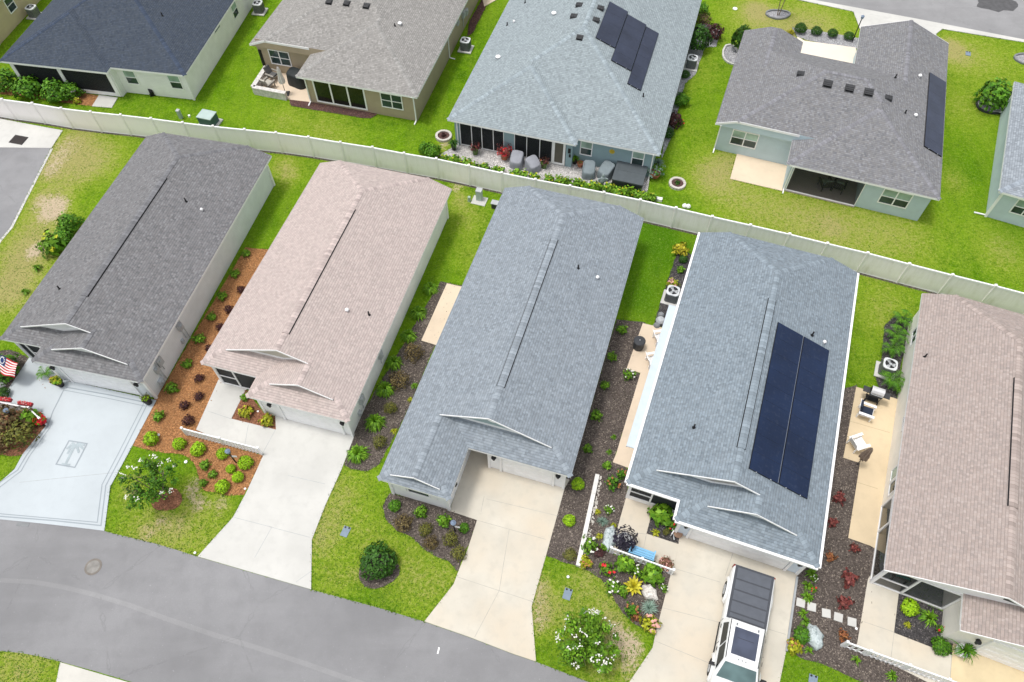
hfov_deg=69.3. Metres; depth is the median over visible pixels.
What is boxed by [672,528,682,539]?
wheelbarrow planter
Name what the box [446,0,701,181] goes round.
house
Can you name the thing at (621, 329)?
leafy shrub
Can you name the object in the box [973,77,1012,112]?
bushy shrub
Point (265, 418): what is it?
variegated shrub
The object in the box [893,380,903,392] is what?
palm
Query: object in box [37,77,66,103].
bushy shrub
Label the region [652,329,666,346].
patio chair
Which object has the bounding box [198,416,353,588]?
driveway
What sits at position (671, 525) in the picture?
red flowers
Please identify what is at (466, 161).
hedge plant
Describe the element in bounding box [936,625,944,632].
red flowers
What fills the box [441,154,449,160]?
hedge plant
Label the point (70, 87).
bushy shrub
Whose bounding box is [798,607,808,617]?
tufted plant
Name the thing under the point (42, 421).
potted plant
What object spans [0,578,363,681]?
road seam
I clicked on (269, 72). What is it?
patio chair
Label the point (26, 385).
walkway
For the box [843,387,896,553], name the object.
side patio
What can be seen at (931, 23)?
kerb
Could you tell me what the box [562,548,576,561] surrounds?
olive shrub
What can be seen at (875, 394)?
gas grill
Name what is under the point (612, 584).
white flowers
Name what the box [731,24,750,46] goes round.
dark green shrub
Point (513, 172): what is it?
hedge plant
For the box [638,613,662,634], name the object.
pink flowers
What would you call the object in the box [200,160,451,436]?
house
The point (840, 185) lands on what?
lanai chair
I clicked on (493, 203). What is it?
valve box
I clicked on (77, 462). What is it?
driveway border
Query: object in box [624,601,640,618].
orange flowers
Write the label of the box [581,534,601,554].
white flowers
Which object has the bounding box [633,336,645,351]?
storage barrel
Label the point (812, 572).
tufted plant
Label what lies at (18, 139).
storm drain
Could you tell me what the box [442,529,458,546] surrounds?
olive shrub
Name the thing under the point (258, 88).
patio wall
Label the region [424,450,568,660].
driveway
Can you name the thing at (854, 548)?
red shrub
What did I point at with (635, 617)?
rust shrub
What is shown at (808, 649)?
tufted plant
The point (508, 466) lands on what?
garage door
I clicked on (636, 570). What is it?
white flowers
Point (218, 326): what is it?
dark shrub
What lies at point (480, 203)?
equipment pad
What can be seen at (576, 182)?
hedge plant
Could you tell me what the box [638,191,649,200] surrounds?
hedge plant
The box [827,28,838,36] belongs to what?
dark green shrub
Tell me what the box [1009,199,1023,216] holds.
window
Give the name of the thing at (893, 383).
palm
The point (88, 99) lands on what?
mulch bed
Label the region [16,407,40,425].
broad leaf plant
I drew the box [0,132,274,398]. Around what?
house
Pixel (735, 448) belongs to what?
house
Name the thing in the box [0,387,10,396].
dark green shrub
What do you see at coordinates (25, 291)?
tufted plant
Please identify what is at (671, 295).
air conditioner
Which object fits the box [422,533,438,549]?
bronze shrub
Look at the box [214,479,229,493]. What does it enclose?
round shrub
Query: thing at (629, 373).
white flowers
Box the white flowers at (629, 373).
[623,368,635,382]
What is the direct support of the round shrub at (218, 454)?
on the mulch bed at (168, 404)
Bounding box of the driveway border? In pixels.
[0,387,146,525]
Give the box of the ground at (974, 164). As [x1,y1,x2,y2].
[0,0,1023,681]
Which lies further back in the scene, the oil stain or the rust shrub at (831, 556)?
the oil stain
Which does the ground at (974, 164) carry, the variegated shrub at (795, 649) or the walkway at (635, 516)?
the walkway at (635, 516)
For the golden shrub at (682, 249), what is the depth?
47.57 m
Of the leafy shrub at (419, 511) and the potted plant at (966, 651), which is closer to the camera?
the potted plant at (966, 651)
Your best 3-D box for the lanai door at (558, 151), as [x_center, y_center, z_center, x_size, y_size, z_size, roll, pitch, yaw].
[3.269,-13.125,51.691,0.920,2.100,0.050,14,57,9]
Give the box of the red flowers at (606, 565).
[598,560,616,576]
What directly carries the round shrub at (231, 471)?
on the mulch bed at (168, 404)
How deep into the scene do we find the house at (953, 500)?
36.01 m
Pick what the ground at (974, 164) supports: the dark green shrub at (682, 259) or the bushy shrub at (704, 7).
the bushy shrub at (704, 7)
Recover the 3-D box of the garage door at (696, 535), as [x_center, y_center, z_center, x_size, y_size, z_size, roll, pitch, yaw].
[11.170,10.073,36.280,4.700,2.076,0.051,17,58,11]
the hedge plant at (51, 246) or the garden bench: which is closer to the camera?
the garden bench
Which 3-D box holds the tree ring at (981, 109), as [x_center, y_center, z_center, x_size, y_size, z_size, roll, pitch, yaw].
[36.232,-17.876,55.999,2.347,0.152,2.145,0,56,0]
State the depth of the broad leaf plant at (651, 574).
36.05 m
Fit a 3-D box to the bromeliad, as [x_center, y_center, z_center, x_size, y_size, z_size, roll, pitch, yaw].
[5.909,11.976,35.972,1.131,0.368,1.010,-37,64,-22]
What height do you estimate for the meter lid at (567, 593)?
0.060 m
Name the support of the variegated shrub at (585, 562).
on the mulch bed at (603, 431)
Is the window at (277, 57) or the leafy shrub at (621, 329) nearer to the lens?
the leafy shrub at (621, 329)
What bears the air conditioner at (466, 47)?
on the ground at (974, 164)
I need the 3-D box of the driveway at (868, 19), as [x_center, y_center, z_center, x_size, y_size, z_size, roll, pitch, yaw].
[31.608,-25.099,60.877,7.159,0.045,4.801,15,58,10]
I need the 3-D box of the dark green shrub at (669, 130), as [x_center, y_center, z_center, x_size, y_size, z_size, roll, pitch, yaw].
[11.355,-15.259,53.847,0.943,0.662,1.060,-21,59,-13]
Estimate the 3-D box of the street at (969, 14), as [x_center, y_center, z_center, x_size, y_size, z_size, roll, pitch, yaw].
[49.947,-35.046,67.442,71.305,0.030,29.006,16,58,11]
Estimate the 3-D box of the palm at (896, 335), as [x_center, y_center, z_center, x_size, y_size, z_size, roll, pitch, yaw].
[22.800,-0.267,43.849,1.447,0.872,1.541,-21,59,-13]
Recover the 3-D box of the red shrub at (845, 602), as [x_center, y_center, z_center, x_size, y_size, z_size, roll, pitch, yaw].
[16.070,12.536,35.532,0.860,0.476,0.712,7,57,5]
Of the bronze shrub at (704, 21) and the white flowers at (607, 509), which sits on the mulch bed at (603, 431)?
the white flowers at (607, 509)
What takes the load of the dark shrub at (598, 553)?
on the mulch bed at (603, 431)
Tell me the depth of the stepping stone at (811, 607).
35.61 m
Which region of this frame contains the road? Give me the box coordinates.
[0,520,586,681]
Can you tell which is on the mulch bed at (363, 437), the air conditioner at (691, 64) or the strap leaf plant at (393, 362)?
the strap leaf plant at (393, 362)
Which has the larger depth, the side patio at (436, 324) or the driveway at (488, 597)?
the side patio at (436, 324)
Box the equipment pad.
[471,195,487,206]
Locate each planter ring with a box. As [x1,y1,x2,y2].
[435,129,451,142]
[668,177,685,190]
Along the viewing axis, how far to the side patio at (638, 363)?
42.63 m
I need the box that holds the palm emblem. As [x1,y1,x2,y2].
[62,442,84,464]
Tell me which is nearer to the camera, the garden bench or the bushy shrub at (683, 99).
the garden bench
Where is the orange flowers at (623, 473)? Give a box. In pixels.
[616,467,626,479]
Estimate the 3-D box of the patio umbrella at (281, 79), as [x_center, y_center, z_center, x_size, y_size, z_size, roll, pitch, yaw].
[-17.419,-19.689,55.993,0.560,2.500,0.560,0,56,0]
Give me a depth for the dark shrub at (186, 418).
41.05 m
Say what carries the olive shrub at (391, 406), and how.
on the mulch bed at (363, 437)
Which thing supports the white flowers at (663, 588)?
on the mulch bed at (603, 431)
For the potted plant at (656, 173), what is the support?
on the ground at (974, 164)
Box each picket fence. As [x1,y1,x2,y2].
[0,402,46,424]
[180,426,262,454]
[609,546,674,574]
[840,640,955,681]
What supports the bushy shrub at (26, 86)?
on the mulch bed at (88, 99)
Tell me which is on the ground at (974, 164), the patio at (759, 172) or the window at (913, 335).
the patio at (759, 172)
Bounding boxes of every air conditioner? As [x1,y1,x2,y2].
[24,4,40,19]
[251,0,267,15]
[457,37,473,53]
[660,285,679,305]
[683,54,698,71]
[874,357,897,380]
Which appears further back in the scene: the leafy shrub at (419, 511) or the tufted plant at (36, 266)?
the tufted plant at (36, 266)
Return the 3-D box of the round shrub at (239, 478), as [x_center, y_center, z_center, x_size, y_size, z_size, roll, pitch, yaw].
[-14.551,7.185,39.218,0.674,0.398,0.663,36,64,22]
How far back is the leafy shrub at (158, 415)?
41.24 m
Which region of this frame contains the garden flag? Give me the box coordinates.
[0,354,16,377]
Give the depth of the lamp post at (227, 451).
38.85 m
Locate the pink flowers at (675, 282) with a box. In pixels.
[666,277,680,286]
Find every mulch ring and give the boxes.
[151,488,181,510]
[359,553,399,588]
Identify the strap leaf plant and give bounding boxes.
[345,444,370,464]
[364,413,386,432]
[375,381,394,398]
[385,355,402,371]
[398,329,417,342]
[409,305,426,321]
[421,282,438,294]
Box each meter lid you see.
[340,525,350,537]
[562,587,572,600]
[808,673,817,681]
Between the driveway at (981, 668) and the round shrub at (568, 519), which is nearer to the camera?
the driveway at (981, 668)
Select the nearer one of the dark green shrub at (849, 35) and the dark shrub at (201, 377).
the dark shrub at (201, 377)
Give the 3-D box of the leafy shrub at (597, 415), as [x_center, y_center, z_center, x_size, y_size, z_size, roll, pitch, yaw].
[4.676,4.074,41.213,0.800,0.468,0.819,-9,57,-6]
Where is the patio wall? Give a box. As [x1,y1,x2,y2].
[251,66,287,100]
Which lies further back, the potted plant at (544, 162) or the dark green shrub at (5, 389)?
the potted plant at (544, 162)
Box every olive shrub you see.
[1,419,39,449]
[372,434,387,449]
[382,399,397,413]
[418,522,433,536]
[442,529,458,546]
[449,544,466,561]
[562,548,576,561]
[663,528,670,534]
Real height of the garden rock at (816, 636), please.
0.542 m
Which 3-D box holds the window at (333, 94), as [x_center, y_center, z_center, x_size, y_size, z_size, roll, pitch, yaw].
[-12.806,-18.344,55.078,4.100,2.100,0.050,12,57,8]
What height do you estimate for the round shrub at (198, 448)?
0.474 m
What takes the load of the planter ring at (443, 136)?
on the ground at (974, 164)
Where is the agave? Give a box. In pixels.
[640,600,658,614]
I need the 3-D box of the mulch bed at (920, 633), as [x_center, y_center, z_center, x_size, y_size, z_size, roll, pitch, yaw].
[19.630,13.455,35.240,2.805,0.023,2.132,20,59,13]
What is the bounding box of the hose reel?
[148,89,155,96]
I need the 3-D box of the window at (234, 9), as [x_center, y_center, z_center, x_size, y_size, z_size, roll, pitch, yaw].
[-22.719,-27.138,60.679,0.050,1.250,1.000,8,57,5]
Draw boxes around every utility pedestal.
[175,109,182,118]
[475,187,482,200]
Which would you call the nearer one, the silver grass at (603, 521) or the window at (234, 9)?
the silver grass at (603, 521)
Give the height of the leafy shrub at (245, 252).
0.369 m
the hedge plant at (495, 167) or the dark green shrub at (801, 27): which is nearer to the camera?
the hedge plant at (495, 167)
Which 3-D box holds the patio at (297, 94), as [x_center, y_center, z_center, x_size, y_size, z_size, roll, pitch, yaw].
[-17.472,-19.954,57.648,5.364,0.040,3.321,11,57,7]
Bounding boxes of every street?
[0,148,50,238]
[818,0,1023,38]
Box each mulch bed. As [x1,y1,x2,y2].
[0,82,97,105]
[0,350,27,391]
[0,409,44,455]
[133,247,267,495]
[232,390,275,428]
[289,100,376,117]
[344,281,461,470]
[383,493,476,571]
[467,0,485,35]
[546,319,669,630]
[647,513,678,543]
[655,253,690,326]
[789,385,925,681]
[876,315,910,398]
[894,594,952,654]
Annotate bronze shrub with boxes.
[0,403,32,439]
[0,427,11,453]
[388,371,410,391]
[393,513,413,532]
[403,342,424,363]
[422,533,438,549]
[696,12,711,26]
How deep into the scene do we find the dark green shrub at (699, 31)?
58.51 m
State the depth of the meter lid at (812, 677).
33.90 m
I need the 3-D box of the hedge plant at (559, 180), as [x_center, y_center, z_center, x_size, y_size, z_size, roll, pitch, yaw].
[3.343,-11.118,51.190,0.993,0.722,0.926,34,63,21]
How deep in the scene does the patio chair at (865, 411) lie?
40.97 m
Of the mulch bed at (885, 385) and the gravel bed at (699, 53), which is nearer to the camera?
the mulch bed at (885, 385)
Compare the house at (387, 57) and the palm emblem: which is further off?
the house at (387, 57)
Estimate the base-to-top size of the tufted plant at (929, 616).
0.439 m
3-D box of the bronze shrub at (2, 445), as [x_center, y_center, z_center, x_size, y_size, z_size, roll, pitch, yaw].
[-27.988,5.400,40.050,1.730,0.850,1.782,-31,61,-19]
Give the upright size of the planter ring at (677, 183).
0.430 m
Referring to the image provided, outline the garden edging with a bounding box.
[576,474,601,568]
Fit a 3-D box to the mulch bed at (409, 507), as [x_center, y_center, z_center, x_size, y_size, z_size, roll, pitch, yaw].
[-4.482,9.531,37.955,5.053,0.019,2.888,18,58,12]
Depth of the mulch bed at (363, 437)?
42.05 m
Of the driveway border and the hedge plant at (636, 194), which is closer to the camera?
the driveway border
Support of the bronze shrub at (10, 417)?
on the mulch bed at (20, 451)
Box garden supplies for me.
[653,312,664,327]
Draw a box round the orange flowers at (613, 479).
[604,474,620,491]
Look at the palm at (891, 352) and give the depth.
43.14 m
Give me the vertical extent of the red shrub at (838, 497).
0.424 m
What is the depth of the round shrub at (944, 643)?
34.26 m
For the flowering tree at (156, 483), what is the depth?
36.90 m
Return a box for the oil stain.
[977,0,1017,11]
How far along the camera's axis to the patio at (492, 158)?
52.57 m
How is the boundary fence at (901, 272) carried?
on the ground at (974, 164)
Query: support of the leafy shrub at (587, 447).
on the mulch bed at (603, 431)
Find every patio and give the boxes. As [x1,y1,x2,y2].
[263,71,309,101]
[421,283,461,344]
[438,145,649,192]
[613,323,663,467]
[730,154,786,190]
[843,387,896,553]
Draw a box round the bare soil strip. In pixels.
[0,117,936,293]
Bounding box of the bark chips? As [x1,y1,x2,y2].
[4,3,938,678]
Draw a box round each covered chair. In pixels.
[509,150,523,169]
[524,155,540,173]
[581,160,595,179]
[597,160,614,181]
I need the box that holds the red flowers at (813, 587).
[810,585,817,593]
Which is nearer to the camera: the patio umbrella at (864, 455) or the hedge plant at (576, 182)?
the patio umbrella at (864, 455)
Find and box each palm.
[36,366,52,379]
[878,370,904,390]
[880,338,904,358]
[884,324,909,343]
[892,309,912,330]
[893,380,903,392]
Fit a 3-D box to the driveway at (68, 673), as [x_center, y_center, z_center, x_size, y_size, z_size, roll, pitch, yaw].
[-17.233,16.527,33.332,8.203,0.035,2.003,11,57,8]
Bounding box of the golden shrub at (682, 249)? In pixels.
[671,241,688,255]
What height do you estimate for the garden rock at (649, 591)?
0.438 m
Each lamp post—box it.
[225,449,236,462]
[450,520,459,531]
[852,15,864,41]
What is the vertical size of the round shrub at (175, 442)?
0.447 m
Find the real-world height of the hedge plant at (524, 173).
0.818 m
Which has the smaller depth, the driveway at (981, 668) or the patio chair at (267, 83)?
the driveway at (981, 668)
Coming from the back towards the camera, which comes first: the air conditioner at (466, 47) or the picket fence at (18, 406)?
the air conditioner at (466, 47)
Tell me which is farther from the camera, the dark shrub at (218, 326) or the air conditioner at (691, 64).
the air conditioner at (691, 64)
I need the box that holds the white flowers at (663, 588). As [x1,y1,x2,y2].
[658,583,668,592]
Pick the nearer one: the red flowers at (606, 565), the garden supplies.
the red flowers at (606, 565)
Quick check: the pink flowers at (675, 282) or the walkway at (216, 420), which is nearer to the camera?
the walkway at (216, 420)
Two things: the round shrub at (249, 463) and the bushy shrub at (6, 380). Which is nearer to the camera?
the round shrub at (249, 463)
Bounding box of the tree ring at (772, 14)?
[765,9,790,19]
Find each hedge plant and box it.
[35,228,67,258]
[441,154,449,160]
[448,154,460,162]
[459,156,472,164]
[478,162,490,168]
[490,165,499,170]
[494,166,504,172]
[508,168,518,175]
[515,168,528,176]
[528,172,540,179]
[544,173,554,181]
[553,174,564,183]
[561,176,572,185]
[572,177,583,186]
[577,180,587,188]
[586,180,599,190]
[602,181,614,192]
[612,185,623,194]
[621,185,634,197]
[631,188,642,198]
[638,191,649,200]
[647,192,657,201]
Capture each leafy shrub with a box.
[151,410,164,421]
[164,381,179,393]
[180,358,192,368]
[191,333,205,343]
[198,459,211,470]
[199,479,208,487]
[205,311,215,320]
[207,469,217,478]
[216,291,227,300]
[229,269,238,278]
[239,392,248,401]
[241,249,250,256]
[412,504,427,518]
[435,513,451,527]
[581,443,592,452]
[589,408,602,421]
[600,380,609,389]
[602,461,611,469]
[607,351,617,361]
[615,324,627,334]
[616,585,629,598]
[677,266,685,272]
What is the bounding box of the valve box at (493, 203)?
[490,199,498,208]
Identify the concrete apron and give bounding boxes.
[0,119,62,147]
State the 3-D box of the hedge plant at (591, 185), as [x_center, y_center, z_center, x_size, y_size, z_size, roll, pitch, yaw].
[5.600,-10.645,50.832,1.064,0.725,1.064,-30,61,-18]
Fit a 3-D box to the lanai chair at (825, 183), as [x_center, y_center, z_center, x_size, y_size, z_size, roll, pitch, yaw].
[21.564,-10.859,50.782,0.870,0.995,0.957,-6,56,-3]
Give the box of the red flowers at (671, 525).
[666,520,675,530]
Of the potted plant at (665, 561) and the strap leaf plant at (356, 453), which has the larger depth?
the strap leaf plant at (356, 453)
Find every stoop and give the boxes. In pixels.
[92,95,117,107]
[483,0,495,5]
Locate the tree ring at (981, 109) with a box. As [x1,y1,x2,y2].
[975,95,1000,114]
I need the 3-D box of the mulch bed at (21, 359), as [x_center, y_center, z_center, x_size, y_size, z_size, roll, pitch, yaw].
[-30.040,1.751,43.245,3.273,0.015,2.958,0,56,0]
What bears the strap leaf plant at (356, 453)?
on the mulch bed at (363, 437)
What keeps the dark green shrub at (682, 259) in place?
on the mulch bed at (680, 277)
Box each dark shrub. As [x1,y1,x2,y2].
[179,400,189,409]
[181,413,194,425]
[193,391,203,401]
[194,372,204,381]
[216,322,223,330]
[223,305,232,313]
[236,286,245,293]
[594,546,605,558]
[669,110,683,129]
[705,23,724,39]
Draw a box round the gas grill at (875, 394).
[863,385,890,404]
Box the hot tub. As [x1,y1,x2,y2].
[612,161,647,191]
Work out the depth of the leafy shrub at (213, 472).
39.35 m
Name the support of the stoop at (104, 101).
on the ground at (974, 164)
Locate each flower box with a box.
[0,397,12,402]
[16,400,33,406]
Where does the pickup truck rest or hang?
on the driveway at (686, 631)
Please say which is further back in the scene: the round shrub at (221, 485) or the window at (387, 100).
the window at (387, 100)
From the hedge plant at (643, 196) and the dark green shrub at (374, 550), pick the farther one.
the hedge plant at (643, 196)
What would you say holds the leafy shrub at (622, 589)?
on the mulch bed at (603, 431)
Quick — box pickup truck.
[706,564,775,681]
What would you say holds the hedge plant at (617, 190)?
on the ground at (974, 164)
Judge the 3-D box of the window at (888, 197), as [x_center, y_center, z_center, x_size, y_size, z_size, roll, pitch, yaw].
[25.213,-9.370,48.702,1.850,1.300,0.050,17,58,11]
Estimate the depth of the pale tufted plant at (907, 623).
35.15 m
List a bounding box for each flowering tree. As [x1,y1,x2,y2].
[117,454,180,510]
[555,606,620,673]
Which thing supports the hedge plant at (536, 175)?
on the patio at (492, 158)
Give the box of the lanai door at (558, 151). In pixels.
[552,142,565,165]
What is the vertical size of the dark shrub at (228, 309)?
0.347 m
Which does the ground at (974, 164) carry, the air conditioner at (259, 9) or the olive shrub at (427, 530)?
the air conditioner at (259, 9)
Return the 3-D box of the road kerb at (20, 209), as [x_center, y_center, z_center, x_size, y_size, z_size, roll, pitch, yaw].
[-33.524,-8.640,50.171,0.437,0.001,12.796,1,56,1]
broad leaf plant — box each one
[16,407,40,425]
[614,553,634,573]
[638,561,664,586]
[647,503,672,527]
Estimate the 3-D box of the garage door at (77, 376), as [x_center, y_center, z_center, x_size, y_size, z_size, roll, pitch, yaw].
[-23.250,2.154,41.704,4.200,2.088,0.061,10,57,7]
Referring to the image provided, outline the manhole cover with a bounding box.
[84,558,101,574]
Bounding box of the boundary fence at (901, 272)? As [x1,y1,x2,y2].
[0,98,1023,314]
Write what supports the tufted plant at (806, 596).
on the mulch bed at (838, 540)
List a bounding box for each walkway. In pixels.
[0,358,69,421]
[196,379,275,453]
[613,498,677,568]
[856,574,951,681]
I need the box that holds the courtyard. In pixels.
[797,37,855,62]
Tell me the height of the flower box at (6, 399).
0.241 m
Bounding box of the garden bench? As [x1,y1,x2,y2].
[628,546,655,561]
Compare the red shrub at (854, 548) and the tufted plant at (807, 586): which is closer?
the tufted plant at (807, 586)
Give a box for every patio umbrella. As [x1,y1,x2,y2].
[277,66,289,95]
[856,447,872,464]
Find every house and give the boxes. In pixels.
[0,0,39,43]
[0,0,253,99]
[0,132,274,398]
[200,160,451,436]
[249,0,477,124]
[377,185,643,510]
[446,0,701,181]
[624,232,858,574]
[713,20,948,220]
[869,293,1023,671]
[974,81,1023,226]
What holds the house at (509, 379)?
on the ground at (974, 164)
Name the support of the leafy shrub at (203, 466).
on the mulch bed at (168, 404)
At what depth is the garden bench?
36.69 m
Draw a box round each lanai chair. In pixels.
[817,176,834,191]
[831,177,847,194]
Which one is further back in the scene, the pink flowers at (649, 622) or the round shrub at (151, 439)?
the round shrub at (151, 439)
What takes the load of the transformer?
on the ground at (974, 164)
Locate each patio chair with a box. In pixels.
[258,76,275,87]
[263,64,276,81]
[645,351,654,368]
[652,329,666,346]
[846,432,870,453]
[855,399,876,421]
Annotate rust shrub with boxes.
[631,614,640,621]
[826,550,838,561]
[838,628,849,641]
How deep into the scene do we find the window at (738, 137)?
51.92 m
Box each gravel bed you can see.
[662,21,718,156]
[792,27,858,48]
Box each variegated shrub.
[48,375,56,384]
[73,97,81,103]
[238,405,253,419]
[258,412,273,426]
[579,554,592,569]
[786,637,803,656]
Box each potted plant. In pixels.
[32,414,46,425]
[52,376,64,387]
[139,392,151,404]
[447,139,459,150]
[469,141,480,154]
[497,142,511,160]
[539,156,549,168]
[572,154,579,163]
[577,160,583,167]
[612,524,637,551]
[647,162,665,178]
[658,555,673,571]
[949,638,978,664]
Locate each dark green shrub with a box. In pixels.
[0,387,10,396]
[359,540,397,580]
[665,127,674,138]
[679,255,687,262]
[681,70,690,77]
[689,23,713,50]
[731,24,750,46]
[794,22,807,32]
[811,25,822,34]
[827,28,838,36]
[844,31,854,39]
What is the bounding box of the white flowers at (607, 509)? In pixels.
[603,505,614,515]
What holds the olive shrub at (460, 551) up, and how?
on the mulch bed at (409, 507)
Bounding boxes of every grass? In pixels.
[597,516,609,526]
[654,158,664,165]
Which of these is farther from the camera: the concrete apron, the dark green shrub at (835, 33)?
the dark green shrub at (835, 33)
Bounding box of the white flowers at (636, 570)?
[628,563,643,577]
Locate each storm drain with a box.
[9,135,28,144]
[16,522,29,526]
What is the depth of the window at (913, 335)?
42.89 m
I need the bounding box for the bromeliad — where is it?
[624,574,642,595]
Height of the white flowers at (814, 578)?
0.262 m
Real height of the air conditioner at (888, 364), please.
0.872 m
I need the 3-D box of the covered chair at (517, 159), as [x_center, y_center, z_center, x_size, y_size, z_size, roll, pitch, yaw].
[0.336,-12.810,52.231,0.955,0.950,1.050,14,57,9]
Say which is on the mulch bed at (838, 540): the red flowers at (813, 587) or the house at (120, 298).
the red flowers at (813, 587)
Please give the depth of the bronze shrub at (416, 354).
43.23 m
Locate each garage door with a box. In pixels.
[61,368,138,394]
[280,406,342,432]
[502,459,551,484]
[689,529,789,568]
[976,643,1023,671]
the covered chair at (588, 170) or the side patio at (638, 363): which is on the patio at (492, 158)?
the covered chair at (588, 170)
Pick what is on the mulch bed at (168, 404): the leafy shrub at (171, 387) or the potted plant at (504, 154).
the leafy shrub at (171, 387)
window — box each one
[3,0,17,13]
[121,70,139,84]
[166,75,184,89]
[231,1,238,19]
[267,49,292,66]
[312,81,367,110]
[379,92,403,110]
[407,489,430,498]
[579,141,592,156]
[630,151,644,165]
[729,129,759,148]
[877,188,913,208]
[887,478,895,496]
[889,464,897,482]
[910,326,916,346]
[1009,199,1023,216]
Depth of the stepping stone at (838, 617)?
35.35 m
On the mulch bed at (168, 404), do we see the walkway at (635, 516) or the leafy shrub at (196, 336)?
the leafy shrub at (196, 336)
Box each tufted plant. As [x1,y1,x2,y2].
[20,288,29,294]
[31,264,42,272]
[595,533,603,540]
[652,528,660,535]
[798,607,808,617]
[800,617,809,627]
[801,591,813,604]
[802,580,812,590]
[804,645,812,654]
[805,568,817,580]
[852,655,861,663]
[884,669,897,680]
[903,621,910,628]
[918,608,937,627]
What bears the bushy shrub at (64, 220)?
on the ground at (974, 164)
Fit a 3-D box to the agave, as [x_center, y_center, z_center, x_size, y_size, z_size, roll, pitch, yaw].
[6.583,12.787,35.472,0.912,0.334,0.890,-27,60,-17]
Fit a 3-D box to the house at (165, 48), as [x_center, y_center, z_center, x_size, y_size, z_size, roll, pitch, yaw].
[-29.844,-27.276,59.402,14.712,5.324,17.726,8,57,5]
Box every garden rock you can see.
[602,525,616,551]
[642,584,657,600]
[807,623,823,650]
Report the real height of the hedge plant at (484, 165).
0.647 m
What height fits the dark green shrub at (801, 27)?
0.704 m
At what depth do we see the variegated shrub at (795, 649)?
34.35 m
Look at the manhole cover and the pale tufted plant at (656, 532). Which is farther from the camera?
the pale tufted plant at (656, 532)
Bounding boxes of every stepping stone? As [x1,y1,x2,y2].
[796,597,804,607]
[807,602,815,611]
[822,608,830,618]
[833,612,842,622]
[847,617,855,626]
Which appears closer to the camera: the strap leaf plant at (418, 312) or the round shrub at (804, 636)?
the round shrub at (804, 636)
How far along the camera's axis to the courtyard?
59.77 m
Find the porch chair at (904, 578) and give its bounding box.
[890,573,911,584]
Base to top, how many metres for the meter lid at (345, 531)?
0.060 m
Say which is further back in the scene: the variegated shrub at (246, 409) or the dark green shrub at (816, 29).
the dark green shrub at (816, 29)
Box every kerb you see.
[0,149,51,242]
[785,576,797,650]
[800,0,1023,41]
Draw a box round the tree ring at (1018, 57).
[1013,52,1023,64]
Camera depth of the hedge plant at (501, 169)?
51.66 m
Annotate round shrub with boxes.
[142,431,158,445]
[172,437,186,449]
[190,441,206,456]
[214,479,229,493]
[216,448,228,459]
[225,464,235,473]
[232,471,243,482]
[237,455,253,469]
[388,499,400,512]
[458,522,469,533]
[562,514,575,526]
[571,477,584,490]
[793,625,809,644]
[900,597,919,616]
[931,635,953,656]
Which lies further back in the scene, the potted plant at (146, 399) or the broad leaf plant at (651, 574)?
the potted plant at (146, 399)
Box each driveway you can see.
[0,380,155,530]
[56,662,125,681]
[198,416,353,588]
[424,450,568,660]
[630,535,796,681]
[854,12,941,34]
[950,644,1023,681]
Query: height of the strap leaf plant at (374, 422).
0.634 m
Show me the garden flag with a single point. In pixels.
(7, 367)
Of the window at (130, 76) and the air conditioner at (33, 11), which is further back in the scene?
the air conditioner at (33, 11)
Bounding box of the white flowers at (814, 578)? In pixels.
[810,574,818,582]
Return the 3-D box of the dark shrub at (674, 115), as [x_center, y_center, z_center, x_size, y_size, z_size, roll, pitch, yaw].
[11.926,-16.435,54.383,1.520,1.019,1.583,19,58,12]
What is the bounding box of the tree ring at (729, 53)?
[722,44,737,64]
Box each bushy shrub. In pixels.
[0,67,17,92]
[0,353,19,385]
[5,75,41,99]
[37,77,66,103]
[49,226,73,245]
[55,211,84,231]
[60,80,85,100]
[418,141,428,153]
[422,141,441,157]
[674,92,691,106]
[698,1,709,15]
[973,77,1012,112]
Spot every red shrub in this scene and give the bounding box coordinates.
[827,517,839,526]
[832,490,845,506]
[836,595,854,609]
[841,567,859,588]
[848,542,860,552]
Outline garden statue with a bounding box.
[598,174,607,186]
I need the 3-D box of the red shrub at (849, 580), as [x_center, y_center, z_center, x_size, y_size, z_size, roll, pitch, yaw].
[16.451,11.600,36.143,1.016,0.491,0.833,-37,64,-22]
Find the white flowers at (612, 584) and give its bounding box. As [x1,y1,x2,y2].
[604,577,625,595]
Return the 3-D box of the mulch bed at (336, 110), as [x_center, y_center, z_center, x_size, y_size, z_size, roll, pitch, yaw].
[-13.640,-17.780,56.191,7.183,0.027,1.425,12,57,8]
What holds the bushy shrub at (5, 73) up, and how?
on the ground at (974, 164)
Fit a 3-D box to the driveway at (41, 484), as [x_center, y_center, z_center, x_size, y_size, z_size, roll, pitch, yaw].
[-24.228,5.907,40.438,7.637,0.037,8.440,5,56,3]
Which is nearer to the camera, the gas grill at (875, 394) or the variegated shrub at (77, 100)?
the gas grill at (875, 394)
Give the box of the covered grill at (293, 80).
[286,67,305,89]
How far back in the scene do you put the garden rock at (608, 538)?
37.15 m
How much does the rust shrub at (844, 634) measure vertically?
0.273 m
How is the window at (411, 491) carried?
in the house at (509, 379)
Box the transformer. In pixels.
[196,109,222,125]
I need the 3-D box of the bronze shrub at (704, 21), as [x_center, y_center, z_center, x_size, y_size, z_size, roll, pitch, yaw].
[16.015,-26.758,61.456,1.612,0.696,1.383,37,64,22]

